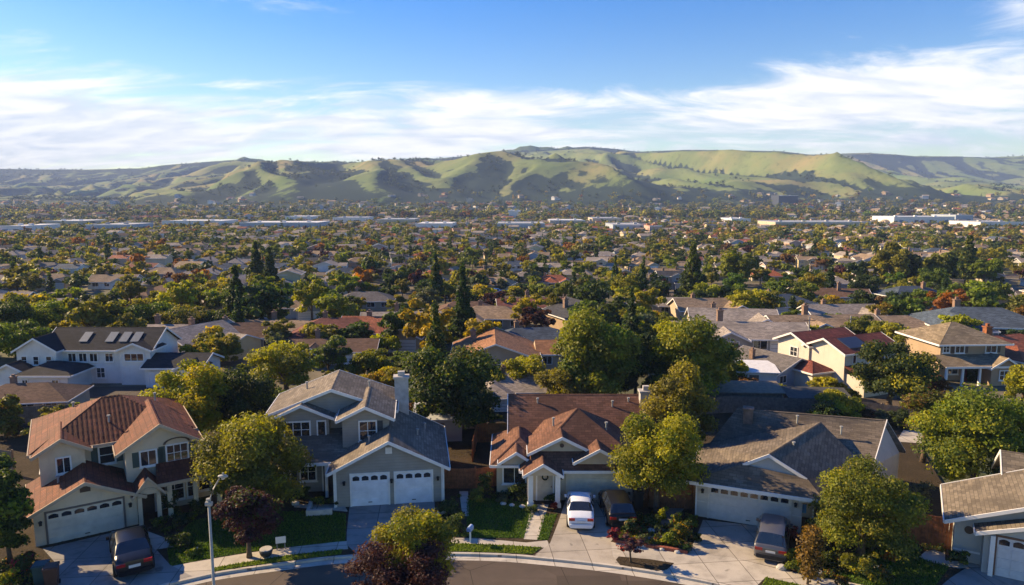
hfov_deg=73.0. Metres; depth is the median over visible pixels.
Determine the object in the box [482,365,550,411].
house
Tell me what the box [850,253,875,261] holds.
house
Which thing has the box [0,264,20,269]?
house
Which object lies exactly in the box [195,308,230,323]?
tree
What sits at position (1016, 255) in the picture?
house
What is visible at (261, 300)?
tree
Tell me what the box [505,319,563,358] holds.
house
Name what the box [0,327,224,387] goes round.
white house
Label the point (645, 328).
tree
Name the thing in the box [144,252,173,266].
house
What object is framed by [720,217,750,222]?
warehouse
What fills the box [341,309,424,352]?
house
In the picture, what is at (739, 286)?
tree
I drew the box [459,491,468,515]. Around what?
path
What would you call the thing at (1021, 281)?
house
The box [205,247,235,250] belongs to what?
house
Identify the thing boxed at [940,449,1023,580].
house
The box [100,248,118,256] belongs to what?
house
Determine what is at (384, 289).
tree
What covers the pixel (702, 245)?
house
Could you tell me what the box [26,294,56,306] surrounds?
tree
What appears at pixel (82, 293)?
tree
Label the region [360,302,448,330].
house
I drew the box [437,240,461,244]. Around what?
house
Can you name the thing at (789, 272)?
house
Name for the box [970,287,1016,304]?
house
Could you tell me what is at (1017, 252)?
house
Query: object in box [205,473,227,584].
street lamp
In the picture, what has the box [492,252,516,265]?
house
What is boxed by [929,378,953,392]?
shrub
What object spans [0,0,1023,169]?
sky
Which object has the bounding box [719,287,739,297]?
tree
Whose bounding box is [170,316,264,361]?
house
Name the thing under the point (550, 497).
shrub
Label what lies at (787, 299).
house
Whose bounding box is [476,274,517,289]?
house
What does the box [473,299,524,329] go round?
house
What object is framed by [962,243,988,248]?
house
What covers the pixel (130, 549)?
parked car
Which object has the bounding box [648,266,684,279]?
house
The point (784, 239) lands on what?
house
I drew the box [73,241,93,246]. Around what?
house
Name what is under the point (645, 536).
shrub
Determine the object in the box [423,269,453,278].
house
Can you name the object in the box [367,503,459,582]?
tree
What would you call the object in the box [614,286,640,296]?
tree
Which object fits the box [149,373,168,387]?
garage door
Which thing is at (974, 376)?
columnar shrub
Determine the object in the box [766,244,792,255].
house
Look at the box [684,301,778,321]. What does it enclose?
house
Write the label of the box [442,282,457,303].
tree
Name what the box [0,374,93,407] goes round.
house
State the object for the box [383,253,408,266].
house
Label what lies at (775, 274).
house
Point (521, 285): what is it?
tree
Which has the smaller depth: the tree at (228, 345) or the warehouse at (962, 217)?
the tree at (228, 345)
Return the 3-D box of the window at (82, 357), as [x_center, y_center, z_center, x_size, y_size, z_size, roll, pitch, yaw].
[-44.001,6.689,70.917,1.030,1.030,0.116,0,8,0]
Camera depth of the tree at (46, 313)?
93.61 m
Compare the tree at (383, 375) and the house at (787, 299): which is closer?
the tree at (383, 375)
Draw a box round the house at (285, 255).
[278,250,301,259]
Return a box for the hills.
[0,145,1023,219]
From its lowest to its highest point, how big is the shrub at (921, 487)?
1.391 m
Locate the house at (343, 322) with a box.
[284,310,374,338]
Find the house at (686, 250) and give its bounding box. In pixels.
[673,245,689,255]
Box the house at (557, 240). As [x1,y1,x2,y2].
[549,237,562,244]
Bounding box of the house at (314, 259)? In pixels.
[302,256,333,265]
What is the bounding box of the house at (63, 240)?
[52,237,66,242]
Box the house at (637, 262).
[625,257,659,269]
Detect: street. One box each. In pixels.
[89,386,294,396]
[196,560,683,584]
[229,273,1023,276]
[401,289,1021,298]
[863,398,1023,409]
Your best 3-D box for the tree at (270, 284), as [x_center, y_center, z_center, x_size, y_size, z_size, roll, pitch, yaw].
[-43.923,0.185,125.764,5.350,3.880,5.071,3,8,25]
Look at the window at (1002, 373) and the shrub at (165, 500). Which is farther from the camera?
the window at (1002, 373)
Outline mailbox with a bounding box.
[467,524,473,542]
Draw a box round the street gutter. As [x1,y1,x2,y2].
[176,556,708,584]
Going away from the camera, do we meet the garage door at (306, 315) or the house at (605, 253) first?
the garage door at (306, 315)
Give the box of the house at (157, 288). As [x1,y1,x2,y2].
[138,280,191,295]
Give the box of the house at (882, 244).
[872,241,884,249]
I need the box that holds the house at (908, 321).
[874,308,926,328]
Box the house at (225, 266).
[217,260,247,270]
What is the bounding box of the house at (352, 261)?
[347,257,361,266]
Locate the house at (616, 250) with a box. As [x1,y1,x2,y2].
[612,246,635,253]
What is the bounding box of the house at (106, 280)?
[88,271,143,289]
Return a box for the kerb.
[161,552,726,584]
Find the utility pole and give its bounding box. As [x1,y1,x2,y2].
[803,317,815,329]
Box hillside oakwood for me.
[0,146,1023,200]
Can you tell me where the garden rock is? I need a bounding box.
[776,564,785,570]
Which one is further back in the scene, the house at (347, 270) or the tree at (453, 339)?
the house at (347, 270)
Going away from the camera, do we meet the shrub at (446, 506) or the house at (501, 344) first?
the shrub at (446, 506)
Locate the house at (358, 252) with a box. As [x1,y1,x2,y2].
[344,249,370,259]
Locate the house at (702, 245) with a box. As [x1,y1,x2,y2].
[697,243,714,248]
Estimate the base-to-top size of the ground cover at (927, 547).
0.720 m
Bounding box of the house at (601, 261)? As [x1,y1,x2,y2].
[586,254,613,270]
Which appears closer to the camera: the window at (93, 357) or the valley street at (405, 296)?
the window at (93, 357)
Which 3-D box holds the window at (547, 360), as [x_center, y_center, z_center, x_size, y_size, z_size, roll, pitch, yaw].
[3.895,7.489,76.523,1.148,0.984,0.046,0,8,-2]
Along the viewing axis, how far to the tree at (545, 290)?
126.60 m
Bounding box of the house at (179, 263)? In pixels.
[174,259,210,270]
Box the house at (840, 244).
[837,241,860,249]
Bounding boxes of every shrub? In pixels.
[0,567,23,584]
[10,550,35,575]
[19,421,30,434]
[38,403,64,416]
[150,516,163,527]
[161,489,180,511]
[164,531,191,547]
[173,512,193,524]
[184,547,198,555]
[187,497,207,510]
[237,364,255,373]
[274,387,285,394]
[295,486,310,499]
[310,495,325,504]
[321,368,335,375]
[326,496,338,504]
[388,350,410,368]
[394,361,408,368]
[396,354,417,368]
[409,402,413,410]
[438,500,457,513]
[444,512,465,531]
[468,486,484,501]
[476,471,493,491]
[480,408,503,429]
[495,494,508,501]
[507,481,526,494]
[525,504,537,512]
[543,492,561,502]
[550,502,557,508]
[606,527,620,540]
[621,518,639,531]
[638,533,649,543]
[643,514,662,529]
[658,506,668,518]
[659,530,678,545]
[669,511,683,523]
[673,519,692,539]
[679,543,690,550]
[682,515,698,526]
[691,533,701,541]
[723,366,736,379]
[737,376,758,380]
[783,559,803,574]
[784,548,797,561]
[790,525,798,540]
[805,400,841,415]
[806,376,847,387]
[819,550,835,566]
[834,574,850,584]
[837,552,861,570]
[844,388,862,397]
[851,407,879,417]
[852,552,881,582]
[872,564,896,584]
[874,409,893,422]
[880,551,897,562]
[889,408,911,426]
[909,481,936,501]
[924,371,947,388]
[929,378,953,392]
[946,549,970,564]
[966,369,972,381]
[971,369,976,380]
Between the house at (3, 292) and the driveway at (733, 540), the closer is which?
the driveway at (733, 540)
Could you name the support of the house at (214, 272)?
on the ground at (4, 358)
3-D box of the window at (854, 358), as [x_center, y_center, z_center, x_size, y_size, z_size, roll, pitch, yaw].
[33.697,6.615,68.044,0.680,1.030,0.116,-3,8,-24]
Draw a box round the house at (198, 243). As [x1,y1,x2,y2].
[191,241,210,244]
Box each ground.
[0,220,1023,483]
[0,409,977,584]
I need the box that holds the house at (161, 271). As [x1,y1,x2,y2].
[144,265,183,278]
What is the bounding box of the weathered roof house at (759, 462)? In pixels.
[686,405,904,532]
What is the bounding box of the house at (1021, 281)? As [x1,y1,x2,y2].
[1019,278,1023,285]
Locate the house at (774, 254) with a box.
[767,249,781,259]
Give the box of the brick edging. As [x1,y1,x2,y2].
[614,539,687,553]
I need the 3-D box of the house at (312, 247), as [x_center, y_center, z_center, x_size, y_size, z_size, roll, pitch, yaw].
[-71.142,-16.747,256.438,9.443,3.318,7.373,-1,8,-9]
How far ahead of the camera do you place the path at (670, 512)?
40.72 m
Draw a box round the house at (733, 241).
[723,237,743,247]
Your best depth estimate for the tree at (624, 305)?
103.43 m
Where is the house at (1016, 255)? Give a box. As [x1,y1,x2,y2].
[1008,252,1020,258]
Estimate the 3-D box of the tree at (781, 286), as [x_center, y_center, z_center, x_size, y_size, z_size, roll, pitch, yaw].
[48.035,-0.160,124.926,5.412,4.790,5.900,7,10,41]
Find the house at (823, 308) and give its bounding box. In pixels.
[797,298,873,314]
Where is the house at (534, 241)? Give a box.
[516,237,536,243]
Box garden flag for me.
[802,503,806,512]
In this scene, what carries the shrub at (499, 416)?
on the yard ground at (911, 469)
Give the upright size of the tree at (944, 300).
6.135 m
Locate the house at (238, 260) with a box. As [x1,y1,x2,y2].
[224,256,250,264]
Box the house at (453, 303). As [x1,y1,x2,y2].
[438,297,493,310]
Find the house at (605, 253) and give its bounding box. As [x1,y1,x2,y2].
[591,249,618,256]
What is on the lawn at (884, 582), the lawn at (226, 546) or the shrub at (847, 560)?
the shrub at (847, 560)
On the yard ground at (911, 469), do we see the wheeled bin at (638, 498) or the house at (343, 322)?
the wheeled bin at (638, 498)
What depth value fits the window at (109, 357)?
70.95 m
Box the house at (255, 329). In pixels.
[222,315,272,347]
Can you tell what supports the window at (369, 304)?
in the house at (375, 300)
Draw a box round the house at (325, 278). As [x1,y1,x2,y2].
[322,276,365,290]
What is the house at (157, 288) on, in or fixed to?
on the ground at (4, 358)
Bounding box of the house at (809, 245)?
[806,242,825,249]
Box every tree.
[0,291,30,304]
[0,294,32,324]
[0,318,49,356]
[0,393,24,437]
[0,452,34,562]
[19,273,45,290]
[23,299,69,326]
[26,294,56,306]
[30,300,45,307]
[39,291,49,295]
[39,321,58,329]
[49,287,84,297]
[55,297,74,320]
[57,320,89,326]
[64,292,122,326]
[71,299,133,322]
[74,291,123,316]
[76,291,90,296]
[106,311,148,326]
[108,287,119,293]
[113,274,146,305]
[121,301,175,323]
[131,297,148,305]
[135,312,166,323]
[138,358,232,435]
[147,290,171,303]
[153,304,217,323]
[155,279,198,306]
[171,272,194,287]
[178,341,210,351]
[183,284,210,306]
[187,409,315,503]
[191,325,224,342]
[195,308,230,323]
[201,277,230,289]
[203,288,229,308]
[205,333,243,365]
[206,286,228,307]
[206,366,278,422]
[211,485,284,558]
[222,264,247,318]
[230,285,244,321]
[240,283,294,319]
[241,340,319,390]
[246,241,264,276]
[246,271,264,285]
[251,274,281,287]
[261,317,295,339]
[262,246,280,281]
[263,282,283,289]
[265,331,290,349]
[291,279,331,319]
[299,322,348,338]
[310,334,352,370]
[312,293,359,319]
[327,273,369,293]
[327,289,340,296]
[328,320,372,337]
[340,536,450,584]
[342,348,394,374]
[345,295,361,309]
[354,309,365,315]
[356,366,411,386]
[359,297,366,307]
[361,282,378,290]
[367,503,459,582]
[370,332,401,356]
[377,305,414,336]
[378,285,398,294]
[385,299,399,307]
[386,277,391,294]
[394,278,411,295]
[394,294,406,302]
[398,298,455,348]
[400,298,425,310]
[402,344,504,429]
[408,291,416,298]
[412,286,440,304]
[414,279,428,292]
[415,299,447,401]
[428,251,446,294]
[440,332,459,343]
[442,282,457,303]
[444,278,458,300]
[444,317,453,329]
[449,263,475,338]
[449,292,455,300]
[463,318,503,337]
[470,284,496,300]
[470,293,478,300]
[481,291,505,305]
[490,368,506,381]
[501,354,546,379]
[502,286,524,297]
[507,293,546,326]
[515,283,527,297]
[518,306,555,326]
[527,283,545,295]
[533,367,585,393]
[538,285,554,296]
[543,292,562,305]
[549,305,642,393]
[553,280,577,296]
[557,318,571,340]
[567,278,573,296]
[567,299,597,317]
[572,278,611,304]
[585,294,624,325]
[606,410,710,513]
[607,255,619,295]
[610,273,641,297]
[612,300,640,309]
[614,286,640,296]
[616,532,647,562]
[619,307,636,325]
[619,332,669,393]
[621,285,640,336]
[621,313,656,325]
[624,288,667,309]
[636,256,649,290]
[636,306,657,318]
[636,320,657,342]
[639,358,718,440]
[646,279,671,296]
[646,314,747,396]
[652,318,684,331]
[653,311,678,323]
[672,241,707,296]
[688,282,720,297]
[689,289,714,297]
[715,285,735,297]
[719,249,759,278]
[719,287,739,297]
[722,272,747,289]
[724,288,768,308]
[727,360,748,379]
[731,283,746,292]
[759,290,786,308]
[762,278,778,290]
[766,280,791,293]
[779,309,800,314]
[786,280,819,300]
[788,295,797,311]
[788,300,807,307]
[793,524,826,584]
[797,272,827,287]
[805,452,932,563]
[810,324,833,329]
[813,294,831,303]
[814,388,865,417]
[820,295,845,303]
[825,266,836,287]
[840,314,878,333]
[846,289,879,303]
[847,274,883,292]
[849,339,943,404]
[865,302,896,314]
[866,320,907,340]
[870,241,910,285]
[874,296,887,304]
[883,295,924,314]
[884,291,915,312]
[893,278,912,286]
[893,326,911,352]
[898,384,966,462]
[903,382,1023,481]
[904,254,922,281]
[909,288,936,306]
[913,297,927,311]
[916,267,952,288]
[920,253,951,275]
[926,288,970,309]
[932,282,951,289]
[933,280,999,306]
[935,269,948,306]
[938,313,983,330]
[942,252,959,278]
[948,235,987,283]
[967,258,1003,281]
[991,302,1012,308]
[992,281,1014,306]
[1001,364,1023,403]
[1003,293,1023,309]
[1005,303,1017,312]
[1006,329,1023,333]
[1013,305,1023,315]
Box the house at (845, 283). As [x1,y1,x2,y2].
[821,276,849,287]
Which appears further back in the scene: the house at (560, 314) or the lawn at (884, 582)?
the house at (560, 314)
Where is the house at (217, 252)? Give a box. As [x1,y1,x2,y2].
[212,250,232,257]
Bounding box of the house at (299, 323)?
[235,310,312,332]
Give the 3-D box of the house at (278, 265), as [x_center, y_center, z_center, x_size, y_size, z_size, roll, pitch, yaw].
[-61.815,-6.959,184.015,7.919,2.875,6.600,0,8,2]
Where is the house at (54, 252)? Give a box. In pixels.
[43,249,69,258]
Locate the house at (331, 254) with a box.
[311,249,338,258]
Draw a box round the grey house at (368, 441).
[265,370,450,515]
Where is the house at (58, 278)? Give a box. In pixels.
[26,271,71,289]
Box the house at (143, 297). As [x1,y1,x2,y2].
[124,295,149,306]
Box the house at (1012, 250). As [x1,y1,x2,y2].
[1007,248,1020,251]
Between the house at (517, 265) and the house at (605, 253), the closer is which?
the house at (517, 265)
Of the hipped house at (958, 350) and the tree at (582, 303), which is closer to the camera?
the hipped house at (958, 350)
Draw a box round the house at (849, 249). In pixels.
[832,245,858,254]
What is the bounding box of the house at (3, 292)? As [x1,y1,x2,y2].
[0,289,36,304]
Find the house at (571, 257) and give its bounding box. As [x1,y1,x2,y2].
[563,249,583,259]
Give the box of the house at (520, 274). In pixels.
[517,271,545,281]
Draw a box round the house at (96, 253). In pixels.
[70,250,97,256]
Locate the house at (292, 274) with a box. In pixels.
[276,265,305,288]
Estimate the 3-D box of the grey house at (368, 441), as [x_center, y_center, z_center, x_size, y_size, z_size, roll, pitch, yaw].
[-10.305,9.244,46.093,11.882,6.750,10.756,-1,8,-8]
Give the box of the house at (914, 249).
[901,247,923,251]
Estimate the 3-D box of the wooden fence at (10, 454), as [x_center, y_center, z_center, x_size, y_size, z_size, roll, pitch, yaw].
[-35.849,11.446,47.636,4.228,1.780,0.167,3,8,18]
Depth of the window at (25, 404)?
59.74 m
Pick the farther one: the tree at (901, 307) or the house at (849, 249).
the house at (849, 249)
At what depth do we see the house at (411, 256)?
219.13 m
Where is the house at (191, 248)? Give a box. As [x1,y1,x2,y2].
[171,246,204,252]
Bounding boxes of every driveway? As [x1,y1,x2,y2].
[43,533,190,584]
[347,501,434,553]
[535,500,632,564]
[689,520,778,567]
[943,565,1023,584]
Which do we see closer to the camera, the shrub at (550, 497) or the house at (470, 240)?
the shrub at (550, 497)
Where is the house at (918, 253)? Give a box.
[912,250,931,254]
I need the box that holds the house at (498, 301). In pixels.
[495,289,572,308]
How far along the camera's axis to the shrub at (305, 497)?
42.96 m
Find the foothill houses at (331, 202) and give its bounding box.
[0,191,1023,219]
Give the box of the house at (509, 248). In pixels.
[499,244,514,251]
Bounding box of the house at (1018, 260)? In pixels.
[1012,258,1023,265]
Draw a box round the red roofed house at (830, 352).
[772,327,896,397]
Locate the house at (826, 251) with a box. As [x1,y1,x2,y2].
[802,248,828,255]
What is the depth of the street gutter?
35.32 m
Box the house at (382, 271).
[374,267,406,280]
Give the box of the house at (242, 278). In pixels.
[227,274,248,286]
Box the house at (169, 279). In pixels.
[141,272,188,287]
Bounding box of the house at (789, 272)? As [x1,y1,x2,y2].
[786,266,812,278]
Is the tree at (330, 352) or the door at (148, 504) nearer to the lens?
the door at (148, 504)
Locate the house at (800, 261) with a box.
[794,254,824,269]
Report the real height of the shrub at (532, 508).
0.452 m
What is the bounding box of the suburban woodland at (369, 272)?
[0,230,1023,290]
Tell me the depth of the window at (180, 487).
42.22 m
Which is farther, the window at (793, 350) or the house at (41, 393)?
the window at (793, 350)
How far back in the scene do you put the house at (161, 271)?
165.86 m
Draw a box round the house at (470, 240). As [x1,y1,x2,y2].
[468,238,476,242]
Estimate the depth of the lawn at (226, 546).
38.55 m
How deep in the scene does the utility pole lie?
78.14 m
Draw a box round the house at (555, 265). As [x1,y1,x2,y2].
[538,259,573,271]
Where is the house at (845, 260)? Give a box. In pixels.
[834,256,860,268]
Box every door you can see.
[46,498,124,543]
[52,283,63,288]
[142,493,154,513]
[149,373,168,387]
[298,311,319,319]
[323,466,333,490]
[344,353,360,364]
[351,473,388,505]
[388,339,415,352]
[395,471,431,503]
[491,400,506,411]
[537,476,552,500]
[567,474,632,499]
[709,488,789,525]
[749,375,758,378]
[770,341,777,352]
[777,308,789,313]
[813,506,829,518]
[994,537,1023,580]
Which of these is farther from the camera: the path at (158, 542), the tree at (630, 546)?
the path at (158, 542)
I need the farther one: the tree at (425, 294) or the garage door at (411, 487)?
the tree at (425, 294)
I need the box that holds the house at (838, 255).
[833,251,855,258]
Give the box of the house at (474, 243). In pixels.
[471,240,485,247]
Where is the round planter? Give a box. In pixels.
[259,546,272,557]
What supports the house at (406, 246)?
on the ground at (4, 358)
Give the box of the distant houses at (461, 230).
[0,217,1023,242]
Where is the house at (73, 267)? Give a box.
[53,261,89,273]
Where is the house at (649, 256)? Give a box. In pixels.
[630,254,659,265]
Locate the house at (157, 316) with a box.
[147,313,187,328]
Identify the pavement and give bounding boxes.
[174,541,347,580]
[451,538,548,554]
[611,542,860,584]
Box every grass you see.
[167,498,949,584]
[214,550,341,570]
[446,543,541,553]
[764,578,794,584]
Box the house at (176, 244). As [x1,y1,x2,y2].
[166,240,181,246]
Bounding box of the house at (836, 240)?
[833,238,843,246]
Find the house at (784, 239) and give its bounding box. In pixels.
[769,238,788,245]
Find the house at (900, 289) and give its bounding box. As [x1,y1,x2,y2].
[871,281,936,306]
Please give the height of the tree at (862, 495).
5.210 m
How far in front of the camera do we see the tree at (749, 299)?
107.09 m
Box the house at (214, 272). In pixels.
[184,267,222,279]
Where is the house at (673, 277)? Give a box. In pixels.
[655,268,682,289]
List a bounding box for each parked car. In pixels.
[106,525,154,577]
[564,491,594,528]
[598,490,636,526]
[754,513,792,561]
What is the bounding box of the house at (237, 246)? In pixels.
[210,242,241,248]
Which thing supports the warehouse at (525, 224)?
on the ground at (4, 358)
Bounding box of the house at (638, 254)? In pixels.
[631,251,645,257]
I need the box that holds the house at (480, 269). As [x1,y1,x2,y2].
[470,265,497,276]
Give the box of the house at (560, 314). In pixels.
[542,297,625,329]
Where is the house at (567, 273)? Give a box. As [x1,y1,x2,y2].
[559,269,591,279]
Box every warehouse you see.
[0,223,59,230]
[43,219,106,224]
[85,222,152,230]
[162,219,237,225]
[239,221,329,228]
[285,215,320,219]
[332,216,373,220]
[377,218,419,224]
[415,221,456,227]
[497,221,544,229]
[508,210,520,216]
[547,219,584,224]
[588,217,621,221]
[605,222,645,229]
[644,223,661,231]
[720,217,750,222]
[758,220,870,226]
[771,195,797,205]
[872,215,953,223]
[931,214,973,219]
[949,220,1023,226]
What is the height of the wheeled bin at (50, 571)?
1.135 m
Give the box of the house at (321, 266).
[313,260,348,271]
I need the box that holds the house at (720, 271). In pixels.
[698,267,727,279]
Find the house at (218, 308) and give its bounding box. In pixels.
[202,300,222,310]
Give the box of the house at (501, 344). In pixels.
[450,327,561,372]
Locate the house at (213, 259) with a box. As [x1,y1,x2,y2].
[187,256,220,265]
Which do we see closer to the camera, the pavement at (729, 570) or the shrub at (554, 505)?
the pavement at (729, 570)
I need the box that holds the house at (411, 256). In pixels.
[409,250,430,257]
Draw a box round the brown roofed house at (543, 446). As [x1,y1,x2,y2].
[489,385,651,507]
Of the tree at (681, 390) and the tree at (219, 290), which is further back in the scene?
the tree at (219, 290)
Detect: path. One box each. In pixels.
[148,532,172,549]
[294,504,347,511]
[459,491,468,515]
[524,504,548,539]
[648,508,683,538]
[921,550,979,568]
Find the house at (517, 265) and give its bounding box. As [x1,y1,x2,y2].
[497,258,522,270]
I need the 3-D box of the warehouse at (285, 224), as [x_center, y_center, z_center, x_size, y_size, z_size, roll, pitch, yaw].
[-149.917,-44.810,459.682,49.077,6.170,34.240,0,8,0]
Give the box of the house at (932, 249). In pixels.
[923,246,947,251]
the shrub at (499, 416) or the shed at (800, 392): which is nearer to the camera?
the shrub at (499, 416)
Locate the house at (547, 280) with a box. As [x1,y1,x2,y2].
[537,272,571,287]
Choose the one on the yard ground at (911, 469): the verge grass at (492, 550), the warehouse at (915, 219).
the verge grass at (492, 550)
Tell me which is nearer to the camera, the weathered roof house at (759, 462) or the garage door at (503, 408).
the weathered roof house at (759, 462)
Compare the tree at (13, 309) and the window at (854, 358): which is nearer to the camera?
the window at (854, 358)
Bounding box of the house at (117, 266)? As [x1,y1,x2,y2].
[79,259,122,268]
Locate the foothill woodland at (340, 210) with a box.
[0,187,1023,218]
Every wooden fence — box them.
[0,449,14,470]
[18,404,256,423]
[444,466,496,488]
[472,423,506,461]
[648,482,692,508]
[696,395,918,426]
[883,514,952,549]
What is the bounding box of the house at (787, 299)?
[766,289,817,313]
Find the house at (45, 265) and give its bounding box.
[35,260,59,272]
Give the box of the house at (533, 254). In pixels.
[527,251,549,259]
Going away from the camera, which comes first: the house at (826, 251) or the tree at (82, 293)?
the tree at (82, 293)
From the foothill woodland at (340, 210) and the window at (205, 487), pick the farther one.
the foothill woodland at (340, 210)
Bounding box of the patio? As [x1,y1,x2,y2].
[898,430,960,442]
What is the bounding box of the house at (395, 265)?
[391,260,408,268]
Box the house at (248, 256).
[242,252,261,258]
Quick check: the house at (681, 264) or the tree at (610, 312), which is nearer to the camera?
the tree at (610, 312)
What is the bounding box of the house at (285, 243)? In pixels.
[278,240,293,247]
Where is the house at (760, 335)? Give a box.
[672,307,810,352]
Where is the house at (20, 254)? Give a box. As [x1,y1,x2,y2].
[8,249,29,258]
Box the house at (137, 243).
[126,241,148,246]
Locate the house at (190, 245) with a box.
[181,243,208,247]
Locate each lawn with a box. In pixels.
[167,511,345,564]
[467,499,529,537]
[538,514,556,539]
[823,550,948,584]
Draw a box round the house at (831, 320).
[764,303,880,332]
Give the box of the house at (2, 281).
[0,275,7,289]
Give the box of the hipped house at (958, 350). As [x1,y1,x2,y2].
[895,322,1016,385]
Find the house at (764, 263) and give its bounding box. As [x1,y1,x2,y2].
[759,257,787,270]
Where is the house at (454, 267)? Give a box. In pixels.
[428,259,460,269]
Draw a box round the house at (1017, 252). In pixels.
[1012,249,1023,254]
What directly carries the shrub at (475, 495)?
on the lawn at (488, 520)
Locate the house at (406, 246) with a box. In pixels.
[401,243,421,250]
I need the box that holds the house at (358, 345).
[283,328,379,367]
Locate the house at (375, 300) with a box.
[341,286,395,310]
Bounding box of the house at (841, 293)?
[787,281,870,302]
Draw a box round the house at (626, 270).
[602,267,631,275]
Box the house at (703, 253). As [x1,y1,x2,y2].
[696,249,707,258]
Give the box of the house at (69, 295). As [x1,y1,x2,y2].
[56,293,127,321]
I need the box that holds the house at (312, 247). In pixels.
[307,243,333,248]
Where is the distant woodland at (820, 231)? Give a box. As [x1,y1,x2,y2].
[0,212,1023,241]
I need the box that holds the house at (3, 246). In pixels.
[0,244,12,247]
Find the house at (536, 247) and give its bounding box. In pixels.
[527,243,543,252]
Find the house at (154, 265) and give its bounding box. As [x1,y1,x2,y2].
[129,260,165,269]
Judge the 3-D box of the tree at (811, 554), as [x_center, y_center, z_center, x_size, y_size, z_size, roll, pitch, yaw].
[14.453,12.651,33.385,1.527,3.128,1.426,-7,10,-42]
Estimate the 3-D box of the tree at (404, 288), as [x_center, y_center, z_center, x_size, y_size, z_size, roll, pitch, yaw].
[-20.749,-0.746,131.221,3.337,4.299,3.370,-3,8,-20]
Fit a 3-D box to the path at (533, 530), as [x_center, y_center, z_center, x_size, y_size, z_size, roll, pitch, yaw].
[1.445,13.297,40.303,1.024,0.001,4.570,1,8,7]
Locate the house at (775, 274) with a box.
[749,268,782,280]
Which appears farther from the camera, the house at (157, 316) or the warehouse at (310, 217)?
the warehouse at (310, 217)
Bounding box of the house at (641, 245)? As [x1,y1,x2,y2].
[636,242,646,248]
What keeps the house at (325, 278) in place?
on the ground at (4, 358)
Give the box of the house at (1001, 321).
[908,297,1023,335]
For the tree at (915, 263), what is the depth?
149.37 m
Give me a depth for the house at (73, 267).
165.27 m
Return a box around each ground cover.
[0,553,40,584]
[157,508,205,537]
[441,494,468,537]
[468,489,527,501]
[618,511,695,550]
[782,536,856,578]
[865,534,947,551]
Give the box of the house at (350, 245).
[337,243,355,247]
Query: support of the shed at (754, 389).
on the ground at (4, 358)
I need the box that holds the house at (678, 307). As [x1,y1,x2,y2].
[667,293,746,320]
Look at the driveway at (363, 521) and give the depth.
40.60 m
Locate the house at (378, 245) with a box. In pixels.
[371,243,394,249]
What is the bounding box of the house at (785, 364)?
[735,345,805,385]
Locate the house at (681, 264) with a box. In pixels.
[677,261,701,268]
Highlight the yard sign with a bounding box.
[275,536,285,549]
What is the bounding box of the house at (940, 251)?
[936,249,948,253]
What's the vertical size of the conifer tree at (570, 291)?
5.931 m
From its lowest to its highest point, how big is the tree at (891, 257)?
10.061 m
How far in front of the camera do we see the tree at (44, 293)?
119.97 m
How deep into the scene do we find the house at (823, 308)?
103.09 m
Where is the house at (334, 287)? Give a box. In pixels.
[291,282,350,295]
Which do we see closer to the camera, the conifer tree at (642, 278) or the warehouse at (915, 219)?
the conifer tree at (642, 278)
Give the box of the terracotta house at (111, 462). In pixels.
[25,392,221,546]
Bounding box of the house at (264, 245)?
[246,244,269,248]
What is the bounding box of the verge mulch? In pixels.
[619,557,672,569]
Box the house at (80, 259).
[67,255,85,262]
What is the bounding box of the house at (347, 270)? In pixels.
[325,265,353,275]
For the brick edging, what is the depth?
36.99 m
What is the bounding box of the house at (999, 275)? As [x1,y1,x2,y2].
[970,273,1005,281]
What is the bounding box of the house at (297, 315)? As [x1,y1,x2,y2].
[258,295,322,319]
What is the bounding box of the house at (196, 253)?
[178,249,201,258]
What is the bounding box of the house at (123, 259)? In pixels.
[106,253,133,266]
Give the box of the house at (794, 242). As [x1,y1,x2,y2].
[784,239,801,247]
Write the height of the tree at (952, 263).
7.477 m
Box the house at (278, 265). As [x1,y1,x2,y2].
[264,261,297,268]
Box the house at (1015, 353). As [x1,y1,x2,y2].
[992,329,1023,365]
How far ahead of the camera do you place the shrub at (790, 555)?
35.25 m
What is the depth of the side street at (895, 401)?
64.72 m
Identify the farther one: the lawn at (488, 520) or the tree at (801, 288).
the tree at (801, 288)
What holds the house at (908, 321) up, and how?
on the ground at (4, 358)
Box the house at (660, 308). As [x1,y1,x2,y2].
[616,289,690,312]
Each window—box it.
[20,356,27,362]
[21,379,28,382]
[21,404,34,407]
[32,356,39,365]
[45,356,51,362]
[55,455,71,476]
[67,353,76,361]
[78,353,87,362]
[88,353,98,362]
[96,367,106,378]
[97,445,117,464]
[104,353,114,362]
[123,353,144,361]
[139,448,157,468]
[165,441,188,461]
[165,483,186,501]
[186,481,192,498]
[198,478,211,492]
[283,421,310,436]
[299,466,317,482]
[316,420,326,434]
[358,420,376,441]
[367,302,374,307]
[492,320,502,325]
[502,468,525,484]
[542,356,551,364]
[661,307,668,311]
[753,341,767,349]
[779,375,786,383]
[789,345,797,356]
[852,355,856,363]
[942,346,950,353]
[948,369,958,374]
[954,346,964,353]
[964,526,972,533]
[984,346,997,353]
[998,329,1015,334]
[998,370,1009,380]
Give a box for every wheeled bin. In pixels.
[30,559,49,584]
[41,561,60,584]
[632,488,644,508]
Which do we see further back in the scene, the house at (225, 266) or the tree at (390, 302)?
the house at (225, 266)
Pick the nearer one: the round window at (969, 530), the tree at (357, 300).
the round window at (969, 530)
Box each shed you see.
[413,402,461,440]
[702,380,785,408]
[736,360,780,380]
[781,386,850,409]
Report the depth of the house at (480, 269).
165.83 m
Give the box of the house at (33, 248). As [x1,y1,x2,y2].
[22,246,47,250]

